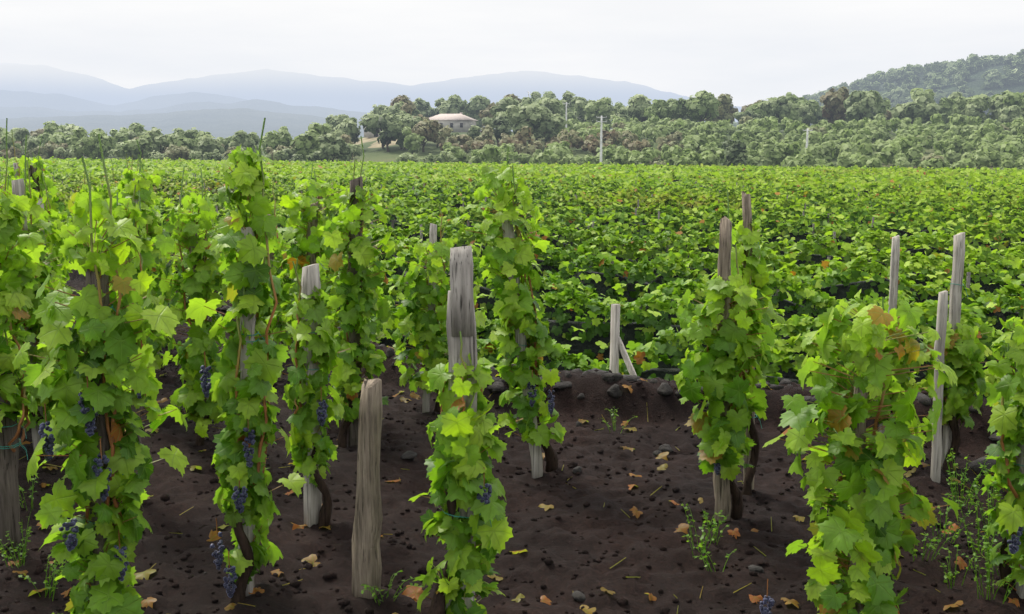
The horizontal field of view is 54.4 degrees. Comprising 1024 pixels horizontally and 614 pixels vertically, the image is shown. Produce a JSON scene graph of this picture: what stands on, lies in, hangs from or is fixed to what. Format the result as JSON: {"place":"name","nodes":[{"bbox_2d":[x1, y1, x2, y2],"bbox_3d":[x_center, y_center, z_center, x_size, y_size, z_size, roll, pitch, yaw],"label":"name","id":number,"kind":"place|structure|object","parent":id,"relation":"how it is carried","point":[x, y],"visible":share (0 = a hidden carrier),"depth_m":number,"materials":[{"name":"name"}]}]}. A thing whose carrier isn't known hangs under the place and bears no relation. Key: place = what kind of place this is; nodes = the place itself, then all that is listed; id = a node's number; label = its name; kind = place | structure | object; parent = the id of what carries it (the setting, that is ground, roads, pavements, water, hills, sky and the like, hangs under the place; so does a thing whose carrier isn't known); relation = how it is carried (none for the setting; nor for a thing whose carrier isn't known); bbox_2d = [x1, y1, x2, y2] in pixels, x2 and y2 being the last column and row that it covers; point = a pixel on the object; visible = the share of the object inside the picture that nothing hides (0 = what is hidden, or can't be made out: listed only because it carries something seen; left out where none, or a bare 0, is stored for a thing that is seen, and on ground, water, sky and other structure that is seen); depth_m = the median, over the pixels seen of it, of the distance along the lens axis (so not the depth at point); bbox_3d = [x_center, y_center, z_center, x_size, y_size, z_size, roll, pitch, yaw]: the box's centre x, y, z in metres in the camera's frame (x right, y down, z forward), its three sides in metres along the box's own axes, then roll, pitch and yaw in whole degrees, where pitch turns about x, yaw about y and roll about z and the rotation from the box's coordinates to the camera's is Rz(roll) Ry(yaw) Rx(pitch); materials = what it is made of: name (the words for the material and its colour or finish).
{"place":"outdoors","nodes":[
{"label":"outdoors","id":0,"kind":"place"},
{"bbox_2d":[0,63,741,139],"bbox_3d":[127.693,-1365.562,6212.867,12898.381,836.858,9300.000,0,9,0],"label":"distant mountains","id":1,"kind":"structure","parent":0,"point":[36,97],"depth_m":8678.70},
{"bbox_2d":[353,137,397,147],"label":"bare slope terrain","id":2,"kind":"structure","parent":0,"point":[376,144],"depth_m":234.79,"materials":[{"name":"beige soil"}]},
{"bbox_2d":[0,261,1023,613],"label":"terrace soil","id":3,"kind":"structure","parent":0,"point":[666,575],"depth_m":4.73,"materials":[{"name":"brown soil"}]},
{"bbox_2d":[0,118,1023,613],"bbox_3d":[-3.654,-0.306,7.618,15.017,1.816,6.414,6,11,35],"label":"vine leaves","id":4,"kind":"object","parent":3,"relation":"on","point":[458,461],"visible":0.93,"depth_m":3.81,"materials":[{"name":"green plant"}]},
{"bbox_2d":[18,358,1014,613],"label":"vine trunks","id":5,"kind":"object","parent":3,"relation":"on","point":[438,600],"visible":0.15,"depth_m":4.72,"materials":[{"name":"brown wood"}]},
{"bbox_2d":[38,365,1023,613],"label":"grape bunches","id":6,"kind":"object","parent":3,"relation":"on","point":[72,539],"visible":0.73,"depth_m":3.75,"materials":[{"name":"purple food"}]},
{"bbox_2d":[70,263,1000,601],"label":"lava stones","id":7,"kind":"object","parent":3,"relation":"on","point":[496,385],"visible":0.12,"depth_m":6.53,"materials":[{"name":"black stone"}]},
{"bbox_2d":[0,0,1023,106],"label":"sky","id":8,"kind":"structure","parent":0,"point":[750,51],"materials":[{"name":"white"}]},
{"bbox_2d":[48,130,1023,169],"bbox_3d":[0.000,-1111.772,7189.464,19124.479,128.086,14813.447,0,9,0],"label":"ground","id":9,"kind":"structure","parent":0,"point":[379,154],"depth_m":204.28,"materials":[{"name":"green plant"}]},
{"bbox_2d":[364,120,475,137],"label":"farmhouse walls","id":10,"kind":"structure","parent":9,"relation":"on","point":[467,124],"depth_m":290.53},
{"bbox_2d":[374,123,462,136],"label":"house windows","id":11,"kind":"structure","parent":10,"relation":"in","point":[451,126],"depth_m":290.35,"materials":[{"name":"grey glass"}]},
{"bbox_2d":[429,112,477,120],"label":"roof","id":12,"kind":"structure","parent":10,"relation":"on","point":[460,116],"depth_m":292.47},
{"bbox_2d":[0,159,1008,319],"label":"trellis posts","id":13,"kind":"object","parent":9,"relation":"on","point":[834,234],"visible":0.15,"depth_m":30.09,"materials":[{"name":"grey wood"}]},
{"bbox_2d":[155,191,867,613],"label":"wooden posts","id":14,"kind":"object","parent":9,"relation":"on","point":[367,563],"visible":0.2,"depth_m":3.88,"materials":[{"name":"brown wood"}]},
{"bbox_2d":[0,239,1023,536],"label":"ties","id":15,"kind":"object","parent":14,"relation":"attached to","point":[328,379],"visible":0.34,"depth_m":4.36,"materials":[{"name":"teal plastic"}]},
{"bbox_2d":[0,163,1023,612],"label":"stakes","id":16,"kind":"object","parent":9,"relation":"on","point":[460,307],"depth_m":4.46,"materials":[{"name":"grey wood"}]},
{"bbox_2d":[0,346,1023,613],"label":"litter and weeds","id":17,"kind":"object","parent":9,"relation":"on","point":[414,592],"visible":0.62,"depth_m":4.27,"materials":[{"name":"green plant"}]},
{"bbox_2d":[1,167,1023,398],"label":"vine rows","id":18,"kind":"object","parent":9,"relation":"on","point":[662,369],"depth_m":16.13,"materials":[{"name":"green plant"}]},
{"bbox_2d":[0,156,1023,260],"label":"vineyard","id":19,"kind":"object","parent":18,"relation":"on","point":[924,195],"visible":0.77,"depth_m":45.71,"materials":[{"name":"green plant"}]},
{"bbox_2d":[58,202,1023,397],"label":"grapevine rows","id":20,"kind":"object","parent":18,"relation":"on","point":[938,269],"visible":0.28,"depth_m":15.95,"materials":[{"name":"green plant"}]},
{"bbox_2d":[21,107,1006,161],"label":"tree trunks","id":21,"kind":"object","parent":9,"relation":"on","point":[424,143],"visible":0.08,"depth_m":208.07,"materials":[{"name":"brown wood"}]},
{"bbox_2d":[0,49,1023,170],"bbox_3d":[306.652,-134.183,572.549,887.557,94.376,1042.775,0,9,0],"label":"trees","id":22,"kind":"object","parent":21,"relation":"on","point":[408,124],"visible":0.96,"depth_m":203.15,"materials":[{"name":"green plant"}]},
{"bbox_2d":[610,304,636,374],"bbox_3d":[1.260,0.944,8.766,0.841,1.930,0.083,2,9,14],"label":"wooden post","id":23,"kind":"object","parent":9,"relation":"on","point":[616,345],"visible":0.35,"depth_m":8.73,"materials":[{"name":"grey wood"}]},
{"bbox_2d":[528,91,811,162],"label":"utility poles","id":24,"kind":"object","parent":9,"relation":"on","point":[601,121],"visible":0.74,"depth_m":149.68,"materials":[{"name":"concrete"}]},
{"bbox_2d":[531,93,803,131],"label":"power wires","id":25,"kind":"object","parent":24,"relation":"on","point":[667,127],"visible":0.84,"depth_m":148.98,"materials":[{"name":"grey metal"}]},
{"bbox_2d":[875,65,1023,129],"bbox_3d":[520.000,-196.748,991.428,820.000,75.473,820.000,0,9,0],"label":"wooded hill","id":26,"kind":"structure","parent":0,"point":[975,81],"depth_m":846.72,"materials":[{"name":"green plant"}]}
]}

